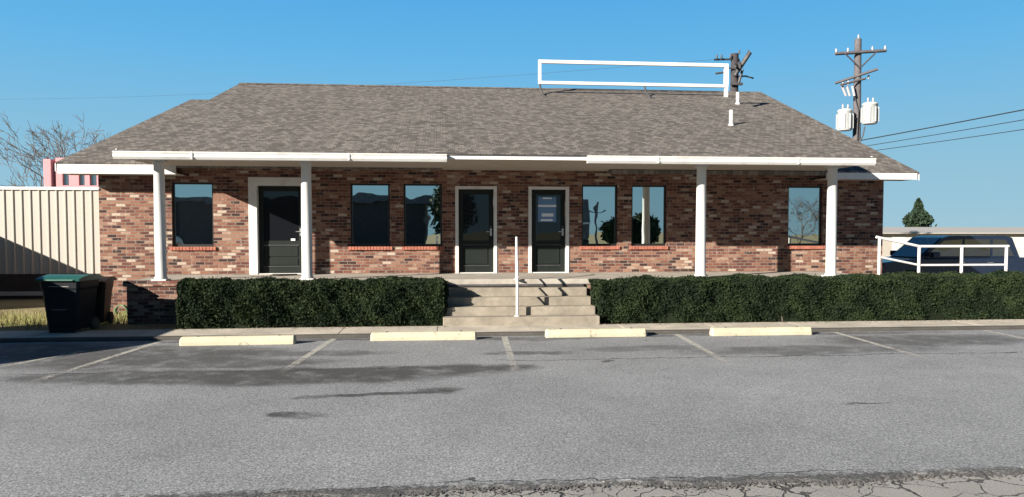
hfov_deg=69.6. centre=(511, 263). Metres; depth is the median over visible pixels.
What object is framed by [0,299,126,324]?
ground
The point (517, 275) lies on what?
step railing
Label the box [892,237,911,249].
roller door
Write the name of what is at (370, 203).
window
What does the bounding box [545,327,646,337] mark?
wheel stop
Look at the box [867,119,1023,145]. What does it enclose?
power cable
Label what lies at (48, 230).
metal shed
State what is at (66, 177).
window
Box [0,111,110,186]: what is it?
bare tree
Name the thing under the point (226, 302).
hedge
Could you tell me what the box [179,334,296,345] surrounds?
wheel stop
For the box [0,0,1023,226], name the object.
sky
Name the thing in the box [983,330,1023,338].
parking line
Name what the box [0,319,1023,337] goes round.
sidewalk
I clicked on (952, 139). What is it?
power cable
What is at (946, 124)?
power cable
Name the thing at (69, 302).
rubbish bin
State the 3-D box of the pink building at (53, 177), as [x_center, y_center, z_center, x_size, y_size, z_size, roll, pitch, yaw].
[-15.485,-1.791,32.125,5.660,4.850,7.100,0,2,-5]
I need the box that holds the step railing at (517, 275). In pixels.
[514,237,519,316]
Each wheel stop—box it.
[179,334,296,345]
[370,330,476,340]
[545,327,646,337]
[709,326,811,335]
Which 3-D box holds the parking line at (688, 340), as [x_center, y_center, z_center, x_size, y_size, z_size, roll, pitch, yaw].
[3.128,1.399,12.213,0.110,0.001,3.194,0,2,-2]
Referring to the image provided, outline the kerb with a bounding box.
[0,325,1023,342]
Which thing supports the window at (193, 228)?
in the office building at (573, 190)
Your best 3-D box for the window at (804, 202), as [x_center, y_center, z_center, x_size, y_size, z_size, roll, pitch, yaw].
[7.470,-1.162,18.793,1.025,1.600,0.175,0,2,-5]
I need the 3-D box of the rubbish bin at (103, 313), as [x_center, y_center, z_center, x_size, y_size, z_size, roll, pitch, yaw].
[-8.441,0.753,14.809,0.730,0.970,0.783,-1,2,-13]
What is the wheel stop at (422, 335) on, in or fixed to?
on the parking lot
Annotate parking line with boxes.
[14,351,83,363]
[46,342,159,378]
[288,339,335,366]
[502,336,516,369]
[674,334,723,361]
[833,332,934,359]
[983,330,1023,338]
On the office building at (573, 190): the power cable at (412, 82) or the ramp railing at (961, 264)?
the ramp railing at (961, 264)
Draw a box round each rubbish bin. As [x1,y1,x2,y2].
[35,274,102,332]
[94,276,115,322]
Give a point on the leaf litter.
(503, 336)
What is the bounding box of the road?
[399,473,1023,496]
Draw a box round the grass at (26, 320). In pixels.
[0,309,126,330]
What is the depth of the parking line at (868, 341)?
13.01 m
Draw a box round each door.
[258,186,301,272]
[458,189,492,271]
[532,190,564,271]
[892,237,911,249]
[1012,237,1023,256]
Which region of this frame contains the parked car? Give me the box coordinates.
[882,235,1023,273]
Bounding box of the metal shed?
[0,187,99,298]
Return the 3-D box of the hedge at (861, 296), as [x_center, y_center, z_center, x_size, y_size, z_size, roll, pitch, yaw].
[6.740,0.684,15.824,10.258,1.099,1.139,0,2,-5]
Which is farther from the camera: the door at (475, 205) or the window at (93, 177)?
the window at (93, 177)
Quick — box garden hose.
[114,305,126,316]
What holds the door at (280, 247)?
in the office building at (573, 190)
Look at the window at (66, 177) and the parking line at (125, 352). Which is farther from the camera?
the window at (66, 177)
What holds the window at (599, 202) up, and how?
in the office building at (573, 190)
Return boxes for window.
[63,174,68,184]
[80,175,84,184]
[91,175,96,185]
[169,182,215,249]
[348,183,391,249]
[402,184,444,249]
[580,185,619,249]
[629,185,667,248]
[786,186,824,248]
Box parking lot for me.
[0,329,1023,496]
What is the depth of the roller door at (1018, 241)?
53.62 m
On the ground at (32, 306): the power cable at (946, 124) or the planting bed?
the planting bed
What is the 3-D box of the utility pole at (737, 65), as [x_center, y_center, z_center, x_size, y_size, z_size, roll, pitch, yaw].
[11.225,-5.100,37.026,1.513,11.050,2.523,2,3,43]
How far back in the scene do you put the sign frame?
23.54 m
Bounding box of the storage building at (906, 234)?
[882,227,1023,256]
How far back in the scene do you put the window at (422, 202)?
17.95 m
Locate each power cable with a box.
[56,59,713,98]
[861,109,1023,140]
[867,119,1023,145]
[876,129,1023,150]
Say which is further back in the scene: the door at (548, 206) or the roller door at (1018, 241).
the roller door at (1018, 241)
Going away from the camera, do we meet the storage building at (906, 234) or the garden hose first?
the garden hose
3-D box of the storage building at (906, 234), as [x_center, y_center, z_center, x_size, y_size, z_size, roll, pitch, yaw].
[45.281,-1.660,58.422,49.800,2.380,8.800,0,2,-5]
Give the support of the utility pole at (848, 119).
on the ground at (32, 306)
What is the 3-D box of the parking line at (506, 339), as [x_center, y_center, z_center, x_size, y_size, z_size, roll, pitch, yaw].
[-0.044,1.415,11.819,0.110,0.001,3.386,0,2,-3]
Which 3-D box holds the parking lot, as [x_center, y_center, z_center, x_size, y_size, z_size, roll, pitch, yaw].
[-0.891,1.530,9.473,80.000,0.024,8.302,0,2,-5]
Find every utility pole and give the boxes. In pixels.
[714,50,753,90]
[834,34,886,141]
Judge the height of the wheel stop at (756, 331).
0.158 m
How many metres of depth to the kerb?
13.60 m
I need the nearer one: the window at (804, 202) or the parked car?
the window at (804, 202)
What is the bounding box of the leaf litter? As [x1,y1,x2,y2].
[0,319,1022,377]
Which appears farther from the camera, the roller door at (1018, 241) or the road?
the roller door at (1018, 241)
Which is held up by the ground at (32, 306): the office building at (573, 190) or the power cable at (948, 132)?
the office building at (573, 190)
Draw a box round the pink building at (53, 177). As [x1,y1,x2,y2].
[43,158,97,186]
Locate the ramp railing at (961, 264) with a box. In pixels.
[876,236,1009,274]
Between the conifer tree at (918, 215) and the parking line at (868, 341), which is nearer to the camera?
the parking line at (868, 341)
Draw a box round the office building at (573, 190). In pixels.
[55,83,918,325]
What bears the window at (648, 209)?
in the office building at (573, 190)
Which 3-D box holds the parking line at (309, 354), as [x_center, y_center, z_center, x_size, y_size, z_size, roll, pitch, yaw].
[-3.171,1.426,11.580,0.110,0.001,3.298,0,2,-1]
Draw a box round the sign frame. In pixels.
[538,60,728,98]
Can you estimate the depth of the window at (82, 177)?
28.57 m
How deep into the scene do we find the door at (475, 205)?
18.10 m
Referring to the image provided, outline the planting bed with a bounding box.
[0,323,601,330]
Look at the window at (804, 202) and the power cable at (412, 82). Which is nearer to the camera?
the window at (804, 202)
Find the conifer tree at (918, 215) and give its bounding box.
[902,198,936,226]
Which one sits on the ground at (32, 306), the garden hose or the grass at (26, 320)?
the grass at (26, 320)
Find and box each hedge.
[175,274,448,328]
[588,269,1023,323]
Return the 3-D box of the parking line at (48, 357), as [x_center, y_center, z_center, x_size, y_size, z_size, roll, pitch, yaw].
[-7.131,1.451,10.972,0.104,0.001,1.951,1,2,15]

